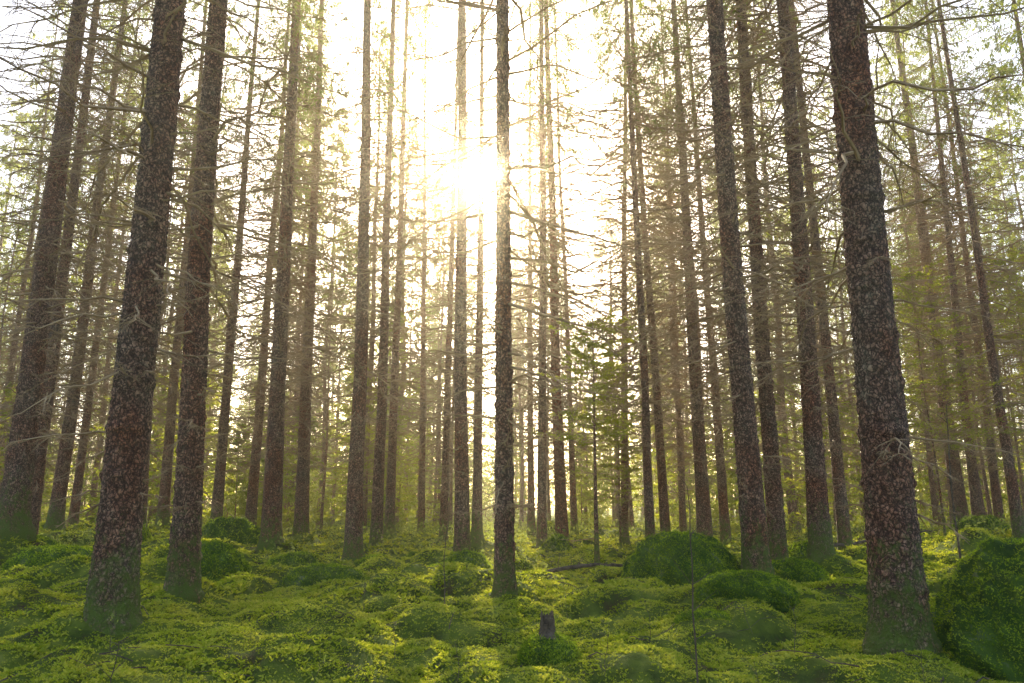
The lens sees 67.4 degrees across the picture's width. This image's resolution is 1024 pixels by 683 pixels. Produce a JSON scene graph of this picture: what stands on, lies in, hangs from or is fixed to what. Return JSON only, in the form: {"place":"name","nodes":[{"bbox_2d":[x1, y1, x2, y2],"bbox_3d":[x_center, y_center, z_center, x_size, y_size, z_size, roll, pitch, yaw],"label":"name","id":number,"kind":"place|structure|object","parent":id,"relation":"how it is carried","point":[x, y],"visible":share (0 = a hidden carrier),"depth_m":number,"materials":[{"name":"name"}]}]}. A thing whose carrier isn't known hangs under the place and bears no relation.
{"place":"outdoors","nodes":[
{"label":"outdoors","id":0,"kind":"place"},
{"bbox_2d":[0,510,1022,682],"bbox_3d":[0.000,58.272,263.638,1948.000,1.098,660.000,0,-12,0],"label":"forest floor","id":1,"kind":"structure","parent":0,"point":[761,629],"depth_m":6.10,"materials":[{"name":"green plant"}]},
{"bbox_2d":[2,544,92,572],"bbox_3d":[-5.966,3.125,10.144,1.571,0.888,1.101,0,-12,0],"label":"mossy boulder","id":2,"kind":"object","parent":1,"relation":"on","point":[41,555],"visible":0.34,"depth_m":9.96,"materials":[{"name":"green plant"}]},
{"bbox_2d":[36,534,61,544],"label":"mossy boulder","id":3,"kind":"object","parent":1,"relation":"on","point":[47,540],"visible":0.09,"depth_m":12.22,"materials":[{"name":"green plant"}]},
{"bbox_2d":[0,2,182,525],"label":"spruce tree","id":4,"kind":"object","parent":1,"relation":"on","point":[77,490],"visible":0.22,"depth_m":23.28,"materials":[{"name":"brown plant"}]},
{"bbox_2d":[0,0,186,530],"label":"spruce tree","id":5,"kind":"object","parent":1,"relation":"on","point":[56,514],"visible":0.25,"depth_m":19.43,"materials":[{"name":"brown plant"}]},
{"bbox_2d":[0,0,189,534],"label":"spruce tree","id":6,"kind":"object","parent":1,"relation":"on","point":[39,473],"visible":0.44,"depth_m":15.55,"materials":[{"name":"brown plant"}]},
{"bbox_2d":[97,610,117,651],"bbox_3d":[-2.534,1.836,4.792,0.104,0.306,0.181,3,-13,-16],"label":"blueberry shrub","id":7,"kind":"object","parent":1,"relation":"on","point":[112,615],"visible":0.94,"depth_m":4.83,"materials":[{"name":"green plant"}]},
{"bbox_2d":[0,0,227,540],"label":"spruce tree","id":8,"kind":"object","parent":1,"relation":"on","point":[15,501],"visible":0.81,"depth_m":12.44,"materials":[{"name":"brown plant"}]},
{"bbox_2d":[96,639,141,682],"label":"bare sapling","id":9,"kind":"object","parent":1,"relation":"on","point":[116,659],"visible":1,"depth_m":3.67,"materials":[{"name":"brown wood"}]},
{"bbox_2d":[10,0,281,527],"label":"spruce tree","id":10,"kind":"object","parent":1,"relation":"on","point":[182,126],"visible":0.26,"depth_m":19.03,"materials":[{"name":"brown plant"}]},
{"bbox_2d":[142,524,151,541],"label":"mossy boulder","id":11,"kind":"object","parent":1,"relation":"on","point":[146,534],"visible":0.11,"depth_m":16.42,"materials":[{"name":"green plant"}]},
{"bbox_2d":[70,0,275,526],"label":"spruce tree","id":12,"kind":"object","parent":1,"relation":"on","point":[165,489],"visible":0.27,"depth_m":21.36,"materials":[{"name":"brown plant"}]},
{"bbox_2d":[0,0,402,603],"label":"spruce tree","id":13,"kind":"object","parent":1,"relation":"on","point":[183,577],"visible":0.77,"depth_m":8.35,"materials":[{"name":"brown plant"}]},
{"bbox_2d":[0,0,415,634],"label":"spruce tree","id":14,"kind":"object","parent":1,"relation":"on","point":[114,586],"visible":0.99,"depth_m":6.07,"materials":[{"name":"brown plant"}]},
{"bbox_2d":[165,539,252,579],"bbox_3d":[-4.188,3.120,10.506,1.102,0.842,1.083,-11,-17,42],"label":"mossy boulder","id":15,"kind":"object","parent":1,"relation":"on","point":[225,557],"visible":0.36,"depth_m":10.31,"materials":[{"name":"green plant"}]},
{"bbox_2d":[202,515,260,544],"bbox_3d":[-6.237,4.757,16.901,2.024,1.855,1.601,0,-12,0],"label":"mossy boulder","id":16,"kind":"object","parent":1,"relation":"on","point":[239,530],"visible":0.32,"depth_m":16.67,"materials":[{"name":"green plant"}]},
{"bbox_2d":[153,0,329,519],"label":"spruce tree","id":17,"kind":"object","parent":1,"relation":"on","point":[219,481],"visible":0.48,"depth_m":20.70,"materials":[{"name":"brown plant"}]},
{"bbox_2d":[177,0,355,524],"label":"spruce tree","id":18,"kind":"object","parent":1,"relation":"on","point":[251,503],"visible":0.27,"depth_m":22.42,"materials":[{"name":"brown plant"}]},
{"bbox_2d":[160,0,410,549],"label":"spruce tree","id":19,"kind":"object","parent":1,"relation":"on","point":[271,523],"visible":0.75,"depth_m":16.66,"materials":[{"name":"brown plant"}]},
{"bbox_2d":[265,551,317,566],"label":"mossy boulder","id":20,"kind":"object","parent":1,"relation":"on","point":[296,558],"visible":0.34,"depth_m":12.55,"materials":[{"name":"green plant"}]},
{"bbox_2d":[209,0,404,535],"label":"spruce tree","id":21,"kind":"object","parent":1,"relation":"on","point":[301,510],"visible":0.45,"depth_m":21.55,"materials":[{"name":"brown plant"}]},
{"bbox_2d":[294,643,331,682],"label":"blueberry shrub","id":22,"kind":"object","parent":1,"relation":"on","point":[319,665],"visible":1,"depth_m":3.96,"materials":[{"name":"green plant"}]},
{"bbox_2d":[275,562,369,587],"bbox_3d":[-2.358,3.189,9.734,1.378,0.780,0.922,0,-12,0],"label":"mossy boulder","id":23,"kind":"object","parent":1,"relation":"on","point":[307,575],"visible":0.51,"depth_m":9.55,"materials":[{"name":"green plant"}]},
{"bbox_2d":[262,0,456,560],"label":"spruce tree","id":24,"kind":"object","parent":1,"relation":"on","point":[353,549],"visible":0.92,"depth_m":15.61,"materials":[{"name":"brown plant"}]},
{"bbox_2d":[357,573,368,612],"bbox_3d":[-1.385,2.381,7.156,0.077,0.415,0.208,6,-14,-24],"label":"blueberry shrub","id":25,"kind":"object","parent":1,"relation":"on","point":[364,595],"visible":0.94,"depth_m":7.15,"materials":[{"name":"green plant"}]},
{"bbox_2d":[315,367,415,533],"bbox_3d":[-4.131,3.150,21.887,2.834,5.124,2.766,0,-12,0],"label":"young spruce","id":26,"kind":"object","parent":1,"relation":"on","point":[371,409],"visible":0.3,"depth_m":21.67,"materials":[{"name":"green plant"}]},
{"bbox_2d":[353,553,387,566],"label":"mossy boulder","id":27,"kind":"object","parent":1,"relation":"on","point":[360,561],"visible":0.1,"depth_m":13.56,"materials":[{"name":"green plant"}]},
{"bbox_2d":[281,0,494,538],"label":"spruce tree","id":28,"kind":"object","parent":1,"relation":"on","point":[389,518],"visible":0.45,"depth_m":20.86,"materials":[{"name":"brown plant"}]},
{"bbox_2d":[295,0,488,547],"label":"spruce tree","id":29,"kind":"object","parent":1,"relation":"on","point":[377,502],"visible":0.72,"depth_m":17.76,"materials":[{"name":"brown plant"}]},
{"bbox_2d":[386,609,404,658],"bbox_3d":[-0.811,2.028,5.294,0.118,0.332,0.176,4,-13,-19],"label":"blueberry shrub","id":30,"kind":"object","parent":1,"relation":"on","point":[395,644],"visible":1,"depth_m":5.28,"materials":[{"name":"green plant"}]},
{"bbox_2d":[400,551,419,559],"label":"mossy boulder","id":31,"kind":"object","parent":1,"relation":"on","point":[412,553],"visible":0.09,"depth_m":13.95,"materials":[{"name":"green plant"}]},
{"bbox_2d":[350,0,484,532],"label":"spruce tree","id":32,"kind":"object","parent":1,"relation":"on","point":[421,496],"visible":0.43,"depth_m":25.92,"materials":[{"name":"brown plant"}]},
{"bbox_2d":[350,0,535,542],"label":"spruce tree","id":33,"kind":"object","parent":1,"relation":"on","point":[444,501],"visible":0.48,"depth_m":19.36,"materials":[{"name":"brown plant"}]},
{"bbox_2d":[431,513,458,604],"bbox_3d":[-0.584,1.874,6.693,0.196,0.861,0.335,4,-13,-19],"label":"bare sapling","id":34,"kind":"object","parent":1,"relation":"on","point":[444,559],"visible":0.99,"depth_m":6.65,"materials":[{"name":"brown wood"}]},
{"bbox_2d":[339,0,567,551],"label":"spruce tree","id":35,"kind":"object","parent":1,"relation":"on","point":[462,522],"visible":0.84,"depth_m":14.48,"materials":[{"name":"brown plant"}]},
{"bbox_2d":[448,632,468,682],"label":"blueberry shrub","id":36,"kind":"object","parent":1,"relation":"on","point":[466,650],"visible":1,"depth_m":4.32,"materials":[{"name":"green plant"}]},
{"bbox_2d":[443,548,491,568],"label":"mossy boulder","id":37,"kind":"object","parent":1,"relation":"on","point":[472,557],"visible":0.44,"depth_m":11.32,"materials":[{"name":"green plant"}]},
{"bbox_2d":[394,0,565,546],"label":"spruce tree","id":38,"kind":"object","parent":1,"relation":"on","point":[477,525],"visible":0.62,"depth_m":16.89,"materials":[{"name":"brown plant"}]},
{"bbox_2d":[0,526,992,682],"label":"fallen twigs","id":39,"kind":"object","parent":1,"relation":"on","point":[105,653],"visible":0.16,"depth_m":4.92,"materials":[{"name":"brown wood"}]},
{"bbox_2d":[300,0,699,597],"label":"spruce tree","id":40,"kind":"object","parent":1,"relation":"on","point":[504,579],"visible":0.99,"depth_m":8.44,"materials":[{"name":"brown plant"}]},
{"bbox_2d":[0,0,1023,534],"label":"distant spruce forest","id":41,"kind":"object","parent":1,"relation":"on","point":[1010,162],"visible":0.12,"depth_m":34.04,"materials":[{"name":"green plant"}]},
{"bbox_2d":[0,307,1023,535],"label":"young spruce thicket","id":42,"kind":"object","parent":1,"relation":"on","point":[235,504],"visible":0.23,"depth_m":33.11,"materials":[{"name":"green plant"}]},
{"bbox_2d":[39,511,1016,567],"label":"undergrowth","id":43,"kind":"object","parent":1,"relation":"on","point":[487,525],"visible":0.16,"depth_m":18.15,"materials":[{"name":"green plant"}]},
{"bbox_2d":[439,0,621,536],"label":"spruce tree","id":44,"kind":"object","parent":1,"relation":"on","point":[531,499],"visible":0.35,"depth_m":22.17,"materials":[{"name":"brown plant"}]},
{"bbox_2d":[514,630,582,665],"bbox_3d":[0.238,2.059,5.035,0.466,0.317,0.473,0,-12,0],"label":"mossy boulder","id":45,"kind":"object","parent":1,"relation":"on","point":[534,650],"visible":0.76,"depth_m":4.91,"materials":[{"name":"green plant"}]},
{"bbox_2d":[538,610,556,639],"bbox_3d":[0.233,1.875,5.073,0.170,0.194,0.173,0,-12,0],"label":"tree stump","id":46,"kind":"object","parent":45,"relation":"on","point":[547,626],"visible":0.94,"depth_m":5.03,"materials":[{"name":"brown wood"}]},
{"bbox_2d":[416,0,688,545],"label":"spruce tree","id":47,"kind":"object","parent":1,"relation":"on","point":[542,417],"visible":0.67,"depth_m":17.79,"materials":[{"name":"brown plant"}]},
{"bbox_2d":[541,532,570,551],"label":"mossy boulder","id":48,"kind":"object","parent":1,"relation":"on","point":[557,544],"visible":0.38,"depth_m":15.52,"materials":[{"name":"green plant"}]},
{"bbox_2d":[557,584,570,614],"bbox_3d":[0.475,2.374,6.936,0.079,0.367,0.179,7,-14,-28],"label":"blueberry shrub","id":49,"kind":"object","parent":1,"relation":"on","point":[565,596],"visible":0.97,"depth_m":6.97,"materials":[{"name":"green plant"}]},
{"bbox_2d":[467,0,663,540],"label":"pine tree","id":50,"kind":"object","parent":1,"relation":"on","point":[559,481],"visible":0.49,"depth_m":18.62,"materials":[{"name":"brown plant"}]},
{"bbox_2d":[484,0,652,534],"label":"spruce tree","id":51,"kind":"object","parent":1,"relation":"on","point":[573,510],"visible":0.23,"depth_m":24.53,"materials":[{"name":"brown plant"}]},
{"bbox_2d":[537,553,622,572],"bbox_3d":[1.259,3.321,11.530,2.431,0.367,0.460,6,-14,-25],"label":"fallen log","id":52,"kind":"object","parent":1,"relation":"on","point":[558,569],"visible":0.59,"depth_m":11.37,"materials":[{"name":"brown wood"}]},
{"bbox_2d":[531,306,639,566],"bbox_3d":[1.217,1.510,12.049,1.747,4.100,1.931,-6,-14,26],"label":"young spruce","id":53,"kind":"object","parent":1,"relation":"on","point":[604,375],"visible":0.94,"depth_m":12.05,"materials":[{"name":"green plant"}]},
{"bbox_2d":[593,618,623,676],"bbox_3d":[0.560,1.852,4.627,0.180,0.343,0.135,6,-14,-27],"label":"blueberry shrub","id":54,"kind":"object","parent":1,"relation":"on","point":[607,648],"visible":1,"depth_m":4.61,"materials":[{"name":"green plant"}]},
{"bbox_2d":[569,325,682,545],"bbox_3d":[2.748,2.321,18.783,2.807,5.652,2.879,0,-12,0],"label":"young spruce","id":55,"kind":"object","parent":1,"relation":"on","point":[618,445],"visible":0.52,"depth_m":18.69,"materials":[{"name":"green plant"}]},
{"bbox_2d":[531,0,729,544],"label":"spruce tree","id":56,"kind":"object","parent":1,"relation":"on","point":[625,515],"visible":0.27,"depth_m":20.98,"materials":[{"name":"brown plant"}]},
{"bbox_2d":[510,0,766,537],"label":"spruce tree","id":57,"kind":"object","parent":1,"relation":"on","point":[647,469],"visible":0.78,"depth_m":16.83,"materials":[{"name":"brown plant"}]},
{"bbox_2d":[636,586,655,633],"bbox_3d":[1.102,2.174,6.174,0.187,0.434,0.233,0,-12,0],"label":"blueberry shrub","id":58,"kind":"object","parent":1,"relation":"on","point":[646,607],"visible":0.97,"depth_m":6.18,"materials":[{"name":"green plant"}]},
{"bbox_2d":[522,0,783,531],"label":"spruce tree","id":59,"kind":"object","parent":1,"relation":"on","point":[664,516],"visible":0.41,"depth_m":18.59,"materials":[{"name":"brown plant"}]},
{"bbox_2d":[598,0,751,532],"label":"spruce tree","id":60,"kind":"object","parent":1,"relation":"on","point":[682,510],"visible":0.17,"depth_m":22.02,"materials":[{"name":"brown plant"}]},
{"bbox_2d":[620,528,740,586],"bbox_3d":[1.980,2.882,8.895,1.536,1.413,1.205,0,-12,0],"label":"mossy boulder","id":61,"kind":"object","parent":1,"relation":"on","point":[650,557],"visible":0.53,"depth_m":8.68,"materials":[{"name":"green plant"}]},
{"bbox_2d":[572,0,798,536],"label":"spruce tree","id":62,"kind":"object","parent":1,"relation":"on","point":[702,494],"visible":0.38,"depth_m":17.88,"materials":[{"name":"brown plant"}]},
{"bbox_2d":[668,469,717,682],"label":"bare sapling","id":63,"kind":"object","parent":1,"relation":"on","point":[693,617],"visible":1,"depth_m":3.97,"materials":[{"name":"brown wood"}]},
{"bbox_2d":[673,608,731,623],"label":"mossy boulder","id":64,"kind":"object","parent":1,"relation":"on","point":[702,614],"visible":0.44,"depth_m":6.19,"materials":[{"name":"green plant"}]},
{"bbox_2d":[612,0,799,544],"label":"spruce tree","id":65,"kind":"object","parent":1,"relation":"on","point":[724,524],"visible":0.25,"depth_m":20.23,"materials":[{"name":"brown plant"}]},
{"bbox_2d":[592,0,885,575],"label":"spruce tree","id":66,"kind":"object","parent":1,"relation":"on","point":[755,551],"visible":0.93,"depth_m":9.39,"materials":[{"name":"brown plant"}]},
{"bbox_2d":[693,568,801,613],"bbox_3d":[2.184,2.386,7.156,1.004,0.536,0.701,0,-12,0],"label":"mossy boulder","id":67,"kind":"object","parent":1,"relation":"on","point":[771,589],"visible":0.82,"depth_m":6.99,"materials":[{"name":"green plant"}]},
{"bbox_2d":[741,655,765,682],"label":"blueberry shrub","id":68,"kind":"object","parent":1,"relation":"on","point":[753,671],"visible":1,"depth_m":4.03,"materials":[{"name":"green plant"}]},
{"bbox_2d":[749,645,779,682],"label":"blueberry shrub","id":69,"kind":"object","parent":1,"relation":"on","point":[777,672],"visible":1,"depth_m":3.68,"materials":[{"name":"green plant"}]},
{"bbox_2d":[594,0,940,559],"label":"spruce tree","id":70,"kind":"object","parent":1,"relation":"on","point":[778,545],"visible":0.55,"depth_m":13.12,"materials":[{"name":"brown plant"}]},
{"bbox_2d":[779,593,807,655],"bbox_3d":[1.827,1.832,4.964,0.163,0.386,0.120,-10,-16,38],"label":"blueberry shrub","id":71,"kind":"object","parent":1,"relation":"on","point":[793,628],"visible":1,"depth_m":4.93,"materials":[{"name":"green plant"}]},
{"bbox_2d":[772,556,830,582],"bbox_3d":[3.489,2.946,9.503,0.895,0.574,0.678,0,-12,0],"label":"mossy boulder","id":72,"kind":"object","parent":1,"relation":"on","point":[799,570],"visible":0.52,"depth_m":9.33,"materials":[{"name":"green plant"}]},
{"bbox_2d":[582,0,1023,655],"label":"spruce tree","id":73,"kind":"object","parent":1,"relation":"on","point":[898,596],"visible":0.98,"depth_m":5.67,"materials":[{"name":"brown plant"}]},
{"bbox_2d":[608,0,1008,564],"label":"spruce tree","id":74,"kind":"object","parent":1,"relation":"on","point":[820,547],"visible":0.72,"depth_m":11.91,"materials":[{"name":"brown plant"}]},
{"bbox_2d":[674,0,949,549],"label":"spruce tree","id":75,"kind":"object","parent":1,"relation":"on","point":[843,526],"visible":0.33,"depth_m":15.30,"materials":[{"name":"brown plant"}]},
{"bbox_2d":[788,540,837,559],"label":"mossy boulder","id":76,"kind":"object","parent":1,"relation":"on","point":[797,550],"visible":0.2,"depth_m":13.25,"materials":[{"name":"green plant"}]},
{"bbox_2d":[777,364,863,523],"bbox_3d":[7.802,2.783,18.762,2.794,4.634,2.490,11,-17,-42],"label":"young spruce","id":77,"kind":"object","parent":1,"relation":"on","point":[852,476],"visible":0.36,"depth_m":18.70,"materials":[{"name":"green plant"}]},
{"bbox_2d":[833,526,931,546],"bbox_3d":[6.583,3.810,14.595,3.295,0.720,0.553,3,-13,-12],"label":"fallen log","id":78,"kind":"object","parent":1,"relation":"on","point":[854,542],"visible":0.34,"depth_m":14.48,"materials":[{"name":"brown wood"}]},
{"bbox_2d":[898,641,945,682],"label":"blueberry shrub","id":79,"kind":"object","parent":1,"relation":"on","point":[926,665],"visible":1,"depth_m":3.83,"materials":[{"name":"green plant"}]},
{"bbox_2d":[830,0,1023,522],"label":"spruce tree","id":80,"kind":"object","parent":1,"relation":"on","point":[960,506],"visible":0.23,"depth_m":23.07,"materials":[{"name":"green plant"}]},
{"bbox_2d":[836,0,1023,517],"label":"spruce tree","id":81,"kind":"object","parent":1,"relation":"on","point":[975,499],"visible":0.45,"depth_m":21.07,"materials":[{"name":"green plant"}]},
{"bbox_2d":[844,258,1022,535],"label":"young spruce","id":82,"kind":"object","parent":1,"relation":"on","point":[949,380],"visible":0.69,"depth_m":17.06,"materials":[{"name":"green plant"}]},
{"bbox_2d":[931,398,960,558],"bbox_3d":[5.768,1.898,10.101,0.238,2.280,0.372,3,-13,-12],"label":"bare sapling","id":83,"kind":"object","parent":1,"relation":"on","point":[955,523],"visible":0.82,"depth_m":10.12,"materials":[{"name":"brown wood"}]},
{"bbox_2d":[871,0,1023,539],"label":"spruce tree","id":84,"kind":"object","parent":1,"relation":"on","point":[1015,505],"visible":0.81,"depth_m":17.91,"materials":[{"name":"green plant"}]},
{"bbox_2d":[883,0,1023,522],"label":"spruce tree","id":85,"kind":"object","parent":1,"relation":"on","point":[997,503],"visible":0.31,"depth_m":22.69,"materials":[{"name":"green plant"}]},
{"bbox_2d":[930,533,1023,682],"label":"mossy boulder","id":86,"kind":"object","parent":1,"relation":"on","point":[977,612],"visible":0.76,"depth_m":5.12,"materials":[{"name":"green plant"}]},
{"bbox_2d":[947,514,1010,531],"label":"mossy boulder","id":87,"kind":"object","parent":1,"relation":"on","point":[962,523],"visible":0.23,"depth_m":18.19,"materials":[{"name":"green plant"}]},
{"bbox_2d":[955,246,1023,511],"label":"young spruce","id":88,"kind":"object","parent":1,"relation":"on","point":[1014,255],"visible":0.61,"depth_m":18.48,"materials":[{"name":"green plant"}]},
{"bbox_2d":[963,536,1023,559],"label":"mossy boulder","id":89,"kind":"object","parent":1,"relation":"on","point":[1011,540],"visible":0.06,"depth_m":9.50,"materials":[{"name":"green plant"}]},
{"bbox_2d":[0,0,1023,509],"label":"sky","id":90,"kind":"structure","parent":0,"point":[490,51],"materials":[{"name":"white"}]}
]}

